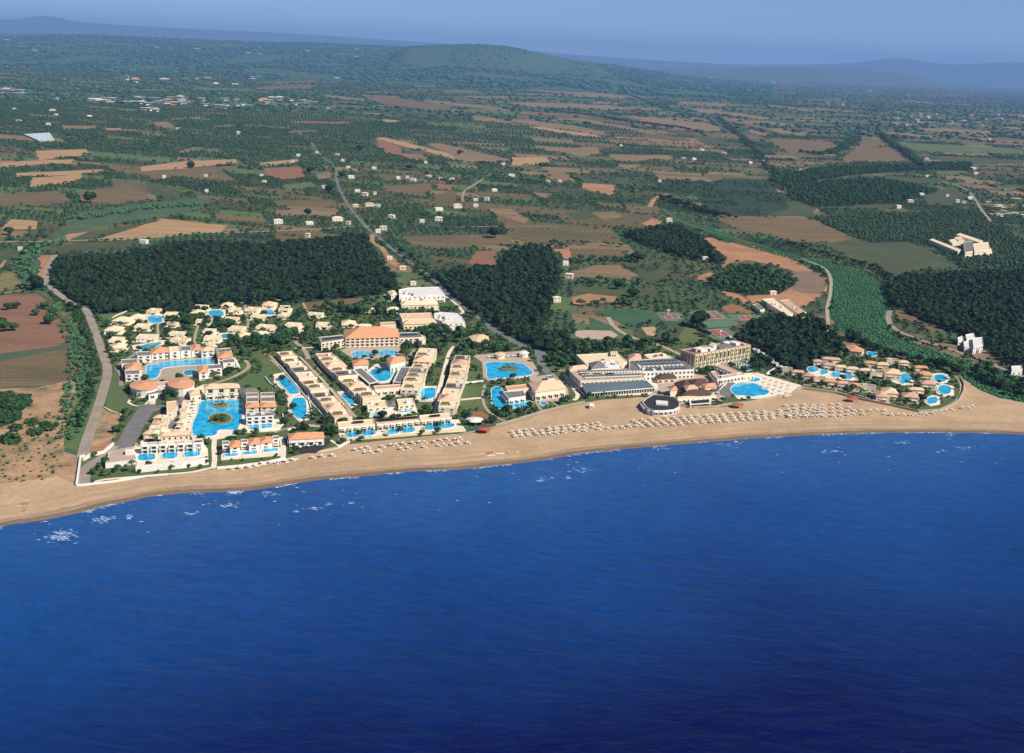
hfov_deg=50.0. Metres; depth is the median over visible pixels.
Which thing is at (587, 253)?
field
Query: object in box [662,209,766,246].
track
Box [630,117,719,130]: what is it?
field
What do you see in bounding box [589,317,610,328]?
sports field
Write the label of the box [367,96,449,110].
field
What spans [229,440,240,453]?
villa
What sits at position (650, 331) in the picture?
field
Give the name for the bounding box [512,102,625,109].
field
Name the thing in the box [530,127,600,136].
field
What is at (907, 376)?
swimming pool
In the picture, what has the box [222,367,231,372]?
tree
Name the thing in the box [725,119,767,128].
field
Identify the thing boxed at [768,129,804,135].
field
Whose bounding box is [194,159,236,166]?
field
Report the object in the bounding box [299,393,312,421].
garden wall
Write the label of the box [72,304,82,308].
pine tree
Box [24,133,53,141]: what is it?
greenhouse
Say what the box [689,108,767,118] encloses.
field
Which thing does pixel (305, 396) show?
garden wall
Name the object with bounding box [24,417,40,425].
shrubs
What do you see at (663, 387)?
pavement
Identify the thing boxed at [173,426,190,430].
patio
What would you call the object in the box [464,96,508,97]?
field
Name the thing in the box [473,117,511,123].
field
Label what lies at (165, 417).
bungalow
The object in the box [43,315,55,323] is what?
tree
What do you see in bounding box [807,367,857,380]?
pavement
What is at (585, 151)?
field
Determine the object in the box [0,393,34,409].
shrubs
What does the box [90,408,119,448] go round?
dunes
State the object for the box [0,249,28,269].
field
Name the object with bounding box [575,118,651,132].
field
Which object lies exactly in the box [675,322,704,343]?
garden plot
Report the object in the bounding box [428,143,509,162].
field
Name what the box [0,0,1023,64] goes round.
sky
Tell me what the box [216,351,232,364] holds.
suite block
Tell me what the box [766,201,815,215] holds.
field
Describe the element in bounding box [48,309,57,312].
tree
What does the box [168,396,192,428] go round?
driveway
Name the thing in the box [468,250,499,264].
field
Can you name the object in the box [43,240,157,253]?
field
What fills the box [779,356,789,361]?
pine tree
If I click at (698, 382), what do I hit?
restaurant
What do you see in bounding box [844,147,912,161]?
field
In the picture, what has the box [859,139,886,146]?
field
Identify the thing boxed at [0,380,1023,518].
beach
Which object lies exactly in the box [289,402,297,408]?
tree
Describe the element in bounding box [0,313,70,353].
field
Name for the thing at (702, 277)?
bare earth
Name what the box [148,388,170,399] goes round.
entrance canopy
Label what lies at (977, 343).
white villa
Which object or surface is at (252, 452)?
swimming pool
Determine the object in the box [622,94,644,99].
field
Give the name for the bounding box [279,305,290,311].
bungalow
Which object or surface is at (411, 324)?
apartment block
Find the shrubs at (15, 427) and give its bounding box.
[8,423,22,430]
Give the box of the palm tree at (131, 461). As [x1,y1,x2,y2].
[127,459,136,472]
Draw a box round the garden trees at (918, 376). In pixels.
[89,285,959,471]
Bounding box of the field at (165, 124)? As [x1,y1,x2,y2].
[153,122,176,127]
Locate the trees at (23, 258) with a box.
[8,236,67,277]
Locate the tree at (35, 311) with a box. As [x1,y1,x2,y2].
[31,309,39,314]
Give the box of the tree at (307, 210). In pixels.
[303,208,311,213]
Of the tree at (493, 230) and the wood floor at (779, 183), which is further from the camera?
the wood floor at (779, 183)
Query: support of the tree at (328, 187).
on the farmland
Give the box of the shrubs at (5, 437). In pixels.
[0,431,20,440]
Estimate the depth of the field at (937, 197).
2379.69 m
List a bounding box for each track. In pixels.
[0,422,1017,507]
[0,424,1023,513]
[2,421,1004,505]
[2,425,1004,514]
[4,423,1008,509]
[42,255,111,458]
[370,234,387,252]
[461,175,487,200]
[473,226,543,226]
[606,317,656,345]
[647,194,667,206]
[657,343,679,354]
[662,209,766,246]
[801,258,832,330]
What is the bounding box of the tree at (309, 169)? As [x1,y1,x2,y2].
[306,166,314,173]
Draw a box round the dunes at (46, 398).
[0,381,78,483]
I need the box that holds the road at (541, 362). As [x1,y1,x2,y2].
[535,353,555,376]
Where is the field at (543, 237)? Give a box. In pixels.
[505,231,612,244]
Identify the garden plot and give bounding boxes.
[89,438,112,452]
[95,312,140,318]
[106,376,127,409]
[136,424,150,443]
[146,411,162,422]
[237,373,274,389]
[262,357,282,376]
[304,421,324,424]
[305,297,364,310]
[370,294,387,302]
[417,402,434,412]
[459,385,482,410]
[471,412,490,423]
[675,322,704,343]
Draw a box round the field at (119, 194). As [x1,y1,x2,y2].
[77,184,156,204]
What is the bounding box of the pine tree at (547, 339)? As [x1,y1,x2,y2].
[544,337,553,342]
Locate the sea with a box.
[0,432,1023,752]
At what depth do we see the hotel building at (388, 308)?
1098.05 m
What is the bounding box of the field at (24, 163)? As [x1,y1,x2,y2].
[0,159,75,166]
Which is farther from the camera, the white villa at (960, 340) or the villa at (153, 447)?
the white villa at (960, 340)
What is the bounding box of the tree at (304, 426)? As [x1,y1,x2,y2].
[299,423,309,429]
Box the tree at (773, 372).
[769,370,776,375]
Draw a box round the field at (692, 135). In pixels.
[665,130,719,139]
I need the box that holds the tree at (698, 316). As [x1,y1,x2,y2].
[690,310,710,326]
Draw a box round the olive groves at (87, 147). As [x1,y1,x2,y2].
[0,98,1023,203]
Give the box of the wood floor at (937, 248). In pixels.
[820,211,1023,271]
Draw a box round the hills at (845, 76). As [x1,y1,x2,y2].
[655,68,963,88]
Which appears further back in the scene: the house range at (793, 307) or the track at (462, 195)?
the track at (462, 195)
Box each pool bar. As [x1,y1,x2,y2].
[495,352,504,358]
[519,350,528,357]
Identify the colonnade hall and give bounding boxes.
[204,383,237,400]
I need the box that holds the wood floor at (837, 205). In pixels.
[787,179,937,206]
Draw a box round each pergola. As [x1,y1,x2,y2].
[353,368,377,385]
[393,367,409,383]
[689,398,710,407]
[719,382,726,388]
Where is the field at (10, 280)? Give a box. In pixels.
[0,272,22,291]
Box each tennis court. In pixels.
[654,311,685,321]
[688,310,738,327]
[706,328,736,341]
[727,314,761,321]
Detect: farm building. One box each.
[929,239,960,254]
[948,239,959,245]
[954,236,964,244]
[956,233,982,242]
[963,241,972,257]
[973,242,989,255]
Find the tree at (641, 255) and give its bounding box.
[630,251,645,259]
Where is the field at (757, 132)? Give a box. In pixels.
[748,130,767,135]
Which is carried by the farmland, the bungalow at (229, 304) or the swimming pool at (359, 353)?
the bungalow at (229, 304)
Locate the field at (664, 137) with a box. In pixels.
[641,134,688,140]
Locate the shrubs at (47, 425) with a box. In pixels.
[39,421,59,430]
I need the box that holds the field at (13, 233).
[0,230,28,236]
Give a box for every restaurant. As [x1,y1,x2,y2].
[288,432,324,446]
[505,384,529,394]
[528,379,565,400]
[673,380,691,395]
[682,389,710,395]
[687,378,706,389]
[707,381,719,394]
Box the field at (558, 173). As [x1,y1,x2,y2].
[547,167,569,180]
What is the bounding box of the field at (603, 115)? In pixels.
[550,110,640,119]
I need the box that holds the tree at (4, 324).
[0,320,10,331]
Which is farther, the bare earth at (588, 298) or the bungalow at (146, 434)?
the bare earth at (588, 298)
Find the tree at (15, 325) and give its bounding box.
[10,322,19,330]
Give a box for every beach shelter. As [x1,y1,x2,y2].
[478,427,490,433]
[732,403,743,408]
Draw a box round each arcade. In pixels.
[677,394,716,403]
[708,371,722,383]
[714,363,741,374]
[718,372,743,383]
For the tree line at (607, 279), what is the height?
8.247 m
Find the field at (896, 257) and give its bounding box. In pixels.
[822,239,957,273]
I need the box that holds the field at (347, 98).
[324,95,364,100]
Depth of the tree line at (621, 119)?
4959.21 m
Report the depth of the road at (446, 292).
1497.33 m
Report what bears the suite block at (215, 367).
on the ground at (58, 347)
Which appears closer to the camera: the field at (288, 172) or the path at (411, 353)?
the path at (411, 353)
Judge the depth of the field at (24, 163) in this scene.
2288.39 m
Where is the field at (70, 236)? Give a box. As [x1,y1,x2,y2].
[56,232,86,242]
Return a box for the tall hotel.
[680,340,750,371]
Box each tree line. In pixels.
[48,290,102,425]
[103,282,403,303]
[162,297,201,311]
[162,383,195,394]
[169,311,235,327]
[226,329,300,345]
[251,326,313,341]
[320,415,347,431]
[322,299,401,314]
[322,414,346,441]
[398,248,483,312]
[400,340,413,350]
[413,322,482,339]
[454,339,513,348]
[530,345,591,364]
[545,109,698,131]
[549,238,623,244]
[551,334,653,348]
[569,254,628,261]
[576,297,634,303]
[577,274,642,282]
[603,115,673,127]
[628,94,719,118]
[659,194,737,217]
[661,332,680,342]
[691,320,711,334]
[699,365,714,372]
[715,115,783,179]
[749,352,785,366]
[785,241,900,308]
[798,135,861,153]
[798,260,834,307]
[845,328,962,371]
[879,133,926,164]
[888,324,1023,369]
[958,359,1023,394]
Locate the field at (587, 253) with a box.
[570,249,624,258]
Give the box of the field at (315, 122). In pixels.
[294,121,352,123]
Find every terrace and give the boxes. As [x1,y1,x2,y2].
[105,446,136,467]
[287,438,329,452]
[337,419,465,437]
[366,407,416,417]
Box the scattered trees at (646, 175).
[0,98,1023,202]
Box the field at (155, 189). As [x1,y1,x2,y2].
[145,181,182,198]
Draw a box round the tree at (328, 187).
[325,184,334,192]
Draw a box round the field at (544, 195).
[534,192,550,197]
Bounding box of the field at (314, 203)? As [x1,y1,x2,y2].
[274,200,334,206]
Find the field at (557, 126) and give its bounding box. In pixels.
[512,119,604,133]
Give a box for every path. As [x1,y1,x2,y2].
[94,458,298,481]
[115,351,135,369]
[115,369,122,385]
[127,397,149,405]
[156,323,160,346]
[193,325,198,343]
[202,359,250,385]
[211,438,216,467]
[243,305,249,331]
[263,354,282,367]
[270,360,336,426]
[273,426,314,432]
[279,437,285,460]
[293,341,310,358]
[298,357,356,416]
[318,440,338,451]
[406,349,415,363]
[434,346,454,409]
[445,296,464,313]
[460,402,585,433]
[481,385,506,422]
[564,377,579,400]
[777,387,802,397]
[812,376,962,409]
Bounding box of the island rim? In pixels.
[208,413,232,423]
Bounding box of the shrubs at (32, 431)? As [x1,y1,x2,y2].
[25,427,43,435]
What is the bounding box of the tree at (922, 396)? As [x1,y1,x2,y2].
[919,394,926,401]
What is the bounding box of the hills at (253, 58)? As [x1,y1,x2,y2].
[0,35,773,98]
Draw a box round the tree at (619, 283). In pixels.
[614,280,624,289]
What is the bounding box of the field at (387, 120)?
[383,119,396,122]
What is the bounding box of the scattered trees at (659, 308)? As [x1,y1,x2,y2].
[0,162,1023,341]
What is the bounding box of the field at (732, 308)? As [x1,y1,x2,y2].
[722,304,753,312]
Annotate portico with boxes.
[206,392,239,400]
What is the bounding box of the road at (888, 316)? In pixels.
[885,310,1023,376]
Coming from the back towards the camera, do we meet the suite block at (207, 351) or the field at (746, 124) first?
the field at (746, 124)
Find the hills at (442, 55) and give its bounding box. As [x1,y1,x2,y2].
[388,44,611,76]
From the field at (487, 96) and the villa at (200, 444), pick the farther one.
the field at (487, 96)
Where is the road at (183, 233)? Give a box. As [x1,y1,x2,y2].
[0,226,375,241]
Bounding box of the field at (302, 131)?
[288,130,316,132]
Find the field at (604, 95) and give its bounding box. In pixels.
[515,89,624,97]
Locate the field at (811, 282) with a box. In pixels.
[785,271,827,293]
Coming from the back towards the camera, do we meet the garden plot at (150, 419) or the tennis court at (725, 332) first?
the tennis court at (725, 332)
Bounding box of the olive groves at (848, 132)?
[0,66,1023,143]
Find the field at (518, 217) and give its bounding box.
[511,209,527,222]
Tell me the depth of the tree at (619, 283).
1257.16 m
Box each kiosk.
[546,375,554,379]
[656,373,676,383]
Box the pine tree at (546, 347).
[544,345,552,350]
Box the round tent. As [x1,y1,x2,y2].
[466,417,483,425]
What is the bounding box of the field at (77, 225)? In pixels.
[50,198,210,239]
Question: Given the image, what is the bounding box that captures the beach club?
[640,394,680,415]
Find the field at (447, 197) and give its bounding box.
[433,191,456,202]
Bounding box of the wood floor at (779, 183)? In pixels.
[768,166,971,185]
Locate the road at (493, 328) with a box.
[486,325,550,355]
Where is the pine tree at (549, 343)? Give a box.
[544,341,552,346]
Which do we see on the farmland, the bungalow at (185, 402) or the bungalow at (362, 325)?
the bungalow at (362, 325)
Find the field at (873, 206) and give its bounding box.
[821,205,893,208]
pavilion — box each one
[352,359,368,371]
[386,356,405,371]
[501,390,525,403]
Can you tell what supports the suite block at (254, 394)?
on the lawn at (126, 471)
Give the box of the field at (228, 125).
[213,124,234,127]
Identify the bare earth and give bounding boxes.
[37,255,51,276]
[383,253,399,264]
[553,249,570,258]
[571,293,615,305]
[582,183,615,194]
[641,218,661,225]
[697,272,713,282]
[705,237,828,306]
[721,291,751,304]
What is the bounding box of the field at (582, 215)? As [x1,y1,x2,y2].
[566,211,597,219]
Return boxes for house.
[0,89,9,92]
[139,239,148,243]
[273,219,282,223]
[331,216,342,220]
[364,202,374,205]
[380,225,386,229]
[434,207,442,210]
[435,216,442,220]
[452,204,461,207]
[552,296,560,302]
[565,273,573,278]
[769,290,776,294]
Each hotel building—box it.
[159,431,189,445]
[166,400,177,419]
[188,390,202,400]
[238,388,259,401]
[319,335,344,350]
[343,326,399,347]
[380,321,395,327]
[386,307,398,312]
[387,290,397,300]
[387,401,397,409]
[399,332,422,346]
[469,334,488,345]
[569,365,588,374]
[569,369,643,389]
[576,352,626,369]
[589,361,605,369]
[601,360,619,369]
[628,353,641,367]
[628,357,693,379]
[644,352,672,358]
[669,386,677,395]
[684,385,698,390]
[701,383,716,389]
[743,372,754,379]
[845,345,864,355]
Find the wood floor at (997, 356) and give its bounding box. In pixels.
[886,278,1023,373]
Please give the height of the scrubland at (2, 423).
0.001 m
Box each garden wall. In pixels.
[75,454,84,485]
[77,473,167,485]
[82,442,113,460]
[103,406,120,414]
[135,457,208,472]
[217,457,285,468]
[247,413,283,430]
[273,372,301,390]
[279,365,323,415]
[287,424,320,430]
[299,356,343,404]
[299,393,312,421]
[338,429,464,440]
[419,384,438,401]
[461,397,481,399]
[495,401,584,425]
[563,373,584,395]
[679,385,801,407]
[803,377,964,411]
[803,384,874,400]
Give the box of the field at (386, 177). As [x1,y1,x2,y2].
[375,174,414,180]
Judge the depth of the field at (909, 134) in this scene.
4855.29 m
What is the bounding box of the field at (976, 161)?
[920,155,1023,163]
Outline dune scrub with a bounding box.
[0,412,66,481]
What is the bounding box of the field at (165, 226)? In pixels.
[99,219,226,240]
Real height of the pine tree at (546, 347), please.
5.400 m
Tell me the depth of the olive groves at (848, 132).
6633.92 m
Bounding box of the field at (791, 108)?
[769,105,813,111]
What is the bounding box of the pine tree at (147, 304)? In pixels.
[143,302,152,308]
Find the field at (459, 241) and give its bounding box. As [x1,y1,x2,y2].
[402,235,511,248]
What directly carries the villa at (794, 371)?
on the lawn at (126, 471)
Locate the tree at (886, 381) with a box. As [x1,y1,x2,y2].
[883,379,891,385]
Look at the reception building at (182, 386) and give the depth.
812.98 m
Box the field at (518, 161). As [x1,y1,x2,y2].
[511,157,549,165]
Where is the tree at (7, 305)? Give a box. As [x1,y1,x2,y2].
[3,302,12,309]
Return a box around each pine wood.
[437,242,573,341]
[622,223,725,261]
[733,312,845,359]
[767,161,972,184]
[785,176,937,205]
[884,268,1023,366]
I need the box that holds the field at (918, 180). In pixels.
[852,175,938,184]
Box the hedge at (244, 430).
[241,427,259,432]
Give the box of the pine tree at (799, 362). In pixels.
[794,361,804,365]
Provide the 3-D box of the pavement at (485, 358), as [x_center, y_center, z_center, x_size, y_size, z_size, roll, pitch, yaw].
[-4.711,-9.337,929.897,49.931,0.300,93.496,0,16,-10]
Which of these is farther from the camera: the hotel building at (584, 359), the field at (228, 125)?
the field at (228, 125)
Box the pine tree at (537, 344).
[533,342,543,348]
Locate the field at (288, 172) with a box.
[264,167,305,179]
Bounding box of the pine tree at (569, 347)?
[565,345,574,349]
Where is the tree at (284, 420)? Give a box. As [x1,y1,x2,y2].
[279,417,288,423]
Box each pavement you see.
[132,341,163,350]
[134,444,207,465]
[142,358,216,380]
[149,411,188,444]
[188,384,244,438]
[207,309,225,318]
[221,447,280,459]
[242,419,280,432]
[274,374,300,395]
[287,395,310,420]
[337,391,359,407]
[341,346,404,359]
[368,363,395,383]
[415,386,437,399]
[474,351,539,380]
[530,374,568,401]
[603,380,657,395]
[657,374,724,400]
[718,382,735,397]
[734,372,800,398]
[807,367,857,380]
[891,372,914,384]
[925,395,939,405]
[932,373,949,383]
[936,383,953,396]
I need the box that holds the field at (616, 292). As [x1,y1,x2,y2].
[573,286,658,297]
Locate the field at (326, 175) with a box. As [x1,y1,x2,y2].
[317,171,330,178]
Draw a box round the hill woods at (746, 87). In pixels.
[0,33,774,99]
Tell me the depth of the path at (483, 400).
825.38 m
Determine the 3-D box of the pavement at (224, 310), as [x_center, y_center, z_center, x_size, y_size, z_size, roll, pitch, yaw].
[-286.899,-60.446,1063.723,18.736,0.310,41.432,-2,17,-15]
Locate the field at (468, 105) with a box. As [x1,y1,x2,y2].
[424,100,509,110]
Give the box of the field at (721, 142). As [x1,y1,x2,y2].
[696,139,743,146]
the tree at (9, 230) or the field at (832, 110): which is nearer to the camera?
the tree at (9, 230)
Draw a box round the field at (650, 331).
[641,327,655,335]
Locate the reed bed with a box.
[660,209,1023,402]
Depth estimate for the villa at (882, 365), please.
967.53 m
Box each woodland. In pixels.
[381,241,460,289]
[707,262,797,293]
[816,208,1023,270]
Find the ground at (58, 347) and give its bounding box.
[0,67,1023,482]
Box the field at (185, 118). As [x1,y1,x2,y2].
[166,117,202,119]
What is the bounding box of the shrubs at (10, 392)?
[0,390,14,395]
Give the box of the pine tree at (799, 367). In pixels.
[795,364,805,369]
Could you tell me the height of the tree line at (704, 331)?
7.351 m
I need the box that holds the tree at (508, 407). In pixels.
[503,404,512,411]
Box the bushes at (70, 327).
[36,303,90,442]
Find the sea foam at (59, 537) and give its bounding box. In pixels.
[38,433,1003,543]
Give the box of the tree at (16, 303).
[12,301,21,308]
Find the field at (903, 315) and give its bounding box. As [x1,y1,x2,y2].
[894,309,942,328]
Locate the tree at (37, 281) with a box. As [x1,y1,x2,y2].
[26,275,43,288]
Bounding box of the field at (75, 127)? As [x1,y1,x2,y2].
[62,125,95,129]
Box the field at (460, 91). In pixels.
[443,90,478,93]
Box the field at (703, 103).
[679,102,732,105]
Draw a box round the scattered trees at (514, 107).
[0,66,1023,142]
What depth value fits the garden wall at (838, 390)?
898.62 m
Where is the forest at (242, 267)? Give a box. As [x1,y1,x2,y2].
[50,237,397,313]
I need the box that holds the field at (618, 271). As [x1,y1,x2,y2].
[564,265,637,279]
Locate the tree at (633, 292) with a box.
[626,288,639,296]
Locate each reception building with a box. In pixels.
[129,380,158,396]
[156,381,167,388]
[167,377,194,396]
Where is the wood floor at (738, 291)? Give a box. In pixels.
[709,268,793,294]
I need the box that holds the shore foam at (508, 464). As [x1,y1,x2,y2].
[40,432,988,522]
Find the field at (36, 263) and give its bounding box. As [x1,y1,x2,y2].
[20,243,57,287]
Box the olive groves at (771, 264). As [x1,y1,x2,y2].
[0,162,1023,366]
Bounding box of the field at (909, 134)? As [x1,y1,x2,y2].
[885,132,933,137]
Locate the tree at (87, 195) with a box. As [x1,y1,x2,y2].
[83,191,96,201]
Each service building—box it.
[399,287,444,303]
[400,300,437,308]
[401,298,436,301]
[434,312,463,325]
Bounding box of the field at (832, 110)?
[814,108,853,111]
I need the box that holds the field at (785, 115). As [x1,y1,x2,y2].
[768,113,800,117]
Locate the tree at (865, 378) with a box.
[860,376,869,382]
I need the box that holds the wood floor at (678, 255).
[623,228,724,263]
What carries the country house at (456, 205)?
on the farmland
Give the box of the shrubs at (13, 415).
[0,408,22,422]
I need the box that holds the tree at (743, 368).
[740,366,748,370]
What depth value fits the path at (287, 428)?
749.26 m
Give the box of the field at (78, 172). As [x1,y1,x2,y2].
[16,169,103,176]
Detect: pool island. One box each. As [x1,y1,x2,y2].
[209,413,232,424]
[213,403,226,407]
[499,366,518,370]
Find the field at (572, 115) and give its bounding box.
[543,114,603,117]
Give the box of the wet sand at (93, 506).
[0,430,1023,526]
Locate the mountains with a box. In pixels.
[0,16,1023,87]
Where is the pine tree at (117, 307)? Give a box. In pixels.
[113,304,124,311]
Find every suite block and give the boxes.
[121,358,136,370]
[125,362,142,375]
[125,369,139,381]
[136,351,151,362]
[150,346,168,360]
[169,346,180,358]
[180,345,191,357]
[190,344,200,356]
[197,365,208,379]
[200,346,214,357]
[207,364,221,376]
[216,348,231,352]
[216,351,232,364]
[222,358,234,368]
[245,402,258,412]
[246,392,258,396]
[246,397,258,402]
[246,411,273,425]
[260,402,276,414]
[261,392,273,396]
[261,397,274,402]
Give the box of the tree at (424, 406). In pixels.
[421,404,430,409]
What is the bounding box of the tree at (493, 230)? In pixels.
[488,226,502,237]
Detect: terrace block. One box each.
[337,419,374,433]
[366,400,387,413]
[374,384,401,394]
[376,415,419,430]
[397,398,414,410]
[419,412,451,425]
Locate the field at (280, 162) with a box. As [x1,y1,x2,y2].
[260,159,297,165]
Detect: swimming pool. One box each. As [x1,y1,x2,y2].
[137,453,155,460]
[138,342,161,349]
[145,358,214,378]
[147,315,162,322]
[161,452,178,459]
[183,369,196,375]
[183,451,200,457]
[191,400,242,436]
[208,310,223,316]
[221,333,234,338]
[223,453,238,456]
[242,450,257,455]
[248,424,259,428]
[261,424,272,428]
[263,447,278,452]
[266,309,273,314]
[277,376,299,394]
[290,397,306,418]
[341,392,355,404]
[345,432,359,437]
[351,350,373,357]
[361,430,375,435]
[370,367,393,381]
[378,349,398,356]
[386,428,399,434]
[397,409,412,412]
[401,426,415,432]
[420,387,435,398]
[424,425,437,429]
[438,422,454,428]
[484,361,532,379]
[490,386,532,408]
[539,401,547,406]
[730,382,769,396]
[739,364,753,370]
[749,377,760,381]
[807,366,818,372]
[819,369,828,374]
[831,371,840,376]
[843,373,853,379]
[866,351,877,356]
[898,373,911,383]
[926,396,937,403]
[933,374,947,381]
[937,385,951,394]
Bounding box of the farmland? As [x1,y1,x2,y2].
[0,67,1023,404]
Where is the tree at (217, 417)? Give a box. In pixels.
[214,415,221,419]
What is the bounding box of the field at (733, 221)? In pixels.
[711,214,767,234]
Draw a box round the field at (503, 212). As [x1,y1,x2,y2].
[488,208,512,217]
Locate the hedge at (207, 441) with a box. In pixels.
[204,438,209,462]
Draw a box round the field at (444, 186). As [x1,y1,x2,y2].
[435,184,452,189]
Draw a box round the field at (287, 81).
[257,81,319,82]
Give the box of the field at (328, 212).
[274,208,342,216]
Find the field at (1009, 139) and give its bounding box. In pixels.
[993,138,1023,140]
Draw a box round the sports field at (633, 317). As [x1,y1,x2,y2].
[593,310,654,325]
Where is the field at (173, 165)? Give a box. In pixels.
[141,161,187,170]
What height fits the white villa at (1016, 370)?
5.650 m
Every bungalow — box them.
[103,325,124,333]
[108,336,124,343]
[111,343,127,351]
[112,316,134,324]
[130,314,146,320]
[134,323,152,330]
[136,334,158,341]
[143,430,152,440]
[146,308,161,314]
[150,430,159,441]
[152,414,161,422]
[152,420,160,424]
[154,425,164,435]
[158,421,168,430]
[161,415,169,424]
[164,312,178,317]
[166,321,178,326]
[168,331,185,336]
[169,337,190,344]
[175,419,187,429]
[179,413,188,421]
[180,406,189,414]
[182,400,189,405]
[190,309,205,313]
[195,319,212,324]
[202,328,216,334]
[203,335,221,341]
[205,342,215,346]
[221,302,233,307]
[225,316,239,322]
[227,325,246,332]
[228,307,241,313]
[238,332,250,338]
[245,306,260,312]
[250,314,266,319]
[255,324,274,330]
[255,331,268,334]
[262,301,272,307]
[268,302,277,307]
[269,326,275,332]
[278,306,289,311]
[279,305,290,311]
[281,312,290,318]
[284,322,301,328]
[308,312,323,317]
[316,322,329,328]
[341,320,355,326]
[358,324,371,326]
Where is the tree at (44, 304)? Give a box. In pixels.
[40,301,49,306]
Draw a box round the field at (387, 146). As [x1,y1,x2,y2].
[377,140,402,154]
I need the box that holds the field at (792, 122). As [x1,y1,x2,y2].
[768,119,818,126]
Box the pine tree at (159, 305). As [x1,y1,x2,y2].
[154,302,164,307]
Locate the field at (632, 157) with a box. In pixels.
[609,155,672,161]
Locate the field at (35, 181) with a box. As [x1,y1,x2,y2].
[30,175,81,186]
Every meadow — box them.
[40,292,102,450]
[71,81,108,82]
[195,88,255,90]
[283,182,315,190]
[900,143,1023,153]
[903,139,970,140]
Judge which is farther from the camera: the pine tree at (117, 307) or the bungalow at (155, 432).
the pine tree at (117, 307)
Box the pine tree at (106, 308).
[101,305,111,312]
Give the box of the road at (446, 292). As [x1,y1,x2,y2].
[311,142,489,324]
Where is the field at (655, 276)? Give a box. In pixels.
[631,268,669,285]
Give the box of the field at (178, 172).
[143,165,248,178]
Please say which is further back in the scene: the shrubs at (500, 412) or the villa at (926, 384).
the villa at (926, 384)
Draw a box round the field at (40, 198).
[0,191,70,206]
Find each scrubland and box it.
[0,394,31,426]
[694,178,789,215]
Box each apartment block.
[399,313,432,327]
[403,319,437,329]
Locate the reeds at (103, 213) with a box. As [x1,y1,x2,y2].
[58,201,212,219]
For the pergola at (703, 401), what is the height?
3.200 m
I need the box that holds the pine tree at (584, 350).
[579,348,589,353]
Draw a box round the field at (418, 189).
[383,183,432,196]
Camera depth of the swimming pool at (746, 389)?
888.07 m
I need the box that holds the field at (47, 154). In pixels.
[36,149,88,159]
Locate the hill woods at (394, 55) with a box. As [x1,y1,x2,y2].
[390,43,611,75]
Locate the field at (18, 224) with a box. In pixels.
[1,219,36,228]
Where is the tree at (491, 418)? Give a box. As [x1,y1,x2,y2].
[488,415,497,421]
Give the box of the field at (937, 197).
[925,187,965,204]
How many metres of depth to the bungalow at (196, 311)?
1054.25 m
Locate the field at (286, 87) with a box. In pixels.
[256,85,315,89]
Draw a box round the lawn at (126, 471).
[80,287,961,481]
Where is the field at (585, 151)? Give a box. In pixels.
[548,147,600,155]
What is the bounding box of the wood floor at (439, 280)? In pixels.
[380,237,454,299]
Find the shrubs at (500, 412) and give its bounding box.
[490,404,537,419]
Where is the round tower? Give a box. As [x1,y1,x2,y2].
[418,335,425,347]
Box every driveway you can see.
[78,446,118,483]
[113,404,156,449]
[144,405,164,410]
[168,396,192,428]
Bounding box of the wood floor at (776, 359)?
[737,319,840,372]
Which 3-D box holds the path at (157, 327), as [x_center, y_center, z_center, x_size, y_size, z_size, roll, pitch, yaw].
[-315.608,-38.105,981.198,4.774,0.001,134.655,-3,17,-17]
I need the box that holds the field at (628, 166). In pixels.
[618,165,639,169]
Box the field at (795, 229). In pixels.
[742,217,849,242]
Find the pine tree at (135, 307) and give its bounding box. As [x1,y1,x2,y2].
[132,305,140,311]
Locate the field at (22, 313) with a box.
[0,294,71,323]
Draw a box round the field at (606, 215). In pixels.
[593,212,621,219]
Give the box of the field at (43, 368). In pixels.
[0,348,80,387]
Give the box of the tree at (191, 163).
[186,161,194,166]
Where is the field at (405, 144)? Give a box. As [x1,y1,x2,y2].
[377,137,456,159]
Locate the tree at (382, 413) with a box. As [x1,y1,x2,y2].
[377,410,386,417]
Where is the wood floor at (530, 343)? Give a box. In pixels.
[455,251,578,356]
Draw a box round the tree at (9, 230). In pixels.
[3,227,13,234]
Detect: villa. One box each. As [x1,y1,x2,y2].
[141,442,148,453]
[150,442,157,453]
[159,441,166,452]
[167,441,175,452]
[176,440,184,451]
[185,440,193,451]
[192,438,203,451]
[222,440,228,451]
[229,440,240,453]
[241,439,247,449]
[248,437,260,450]
[259,436,272,449]
[272,435,278,445]
[782,366,791,373]
[791,369,803,377]
[803,373,813,380]
[812,359,821,366]
[813,375,825,383]
[821,356,840,364]
[823,362,835,369]
[823,379,836,386]
[834,365,845,372]
[836,381,847,388]
[845,366,858,373]
[847,382,860,390]
[858,368,870,375]
[860,383,875,391]
[863,360,875,367]
[869,369,882,377]
[873,390,887,401]
[876,362,888,369]
[881,387,898,398]
[882,368,901,378]
[885,358,898,364]
[898,360,908,366]
[901,392,918,402]
[908,387,924,394]
[913,365,928,371]
[915,371,932,379]
[920,380,936,389]
[957,336,964,344]
[963,340,972,352]
[965,333,974,340]
[972,337,982,353]
[1010,365,1022,374]
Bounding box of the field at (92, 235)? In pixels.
[65,220,156,242]
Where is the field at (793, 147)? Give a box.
[769,139,835,156]
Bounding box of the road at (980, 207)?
[942,181,991,221]
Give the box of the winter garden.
[581,380,654,396]
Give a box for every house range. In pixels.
[752,303,764,312]
[762,298,792,315]
[780,300,805,317]
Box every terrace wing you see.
[276,351,352,423]
[314,352,380,404]
[400,348,436,395]
[437,355,469,414]
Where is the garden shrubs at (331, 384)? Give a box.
[81,286,957,480]
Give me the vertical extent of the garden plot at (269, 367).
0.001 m
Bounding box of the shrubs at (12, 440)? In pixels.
[0,435,23,443]

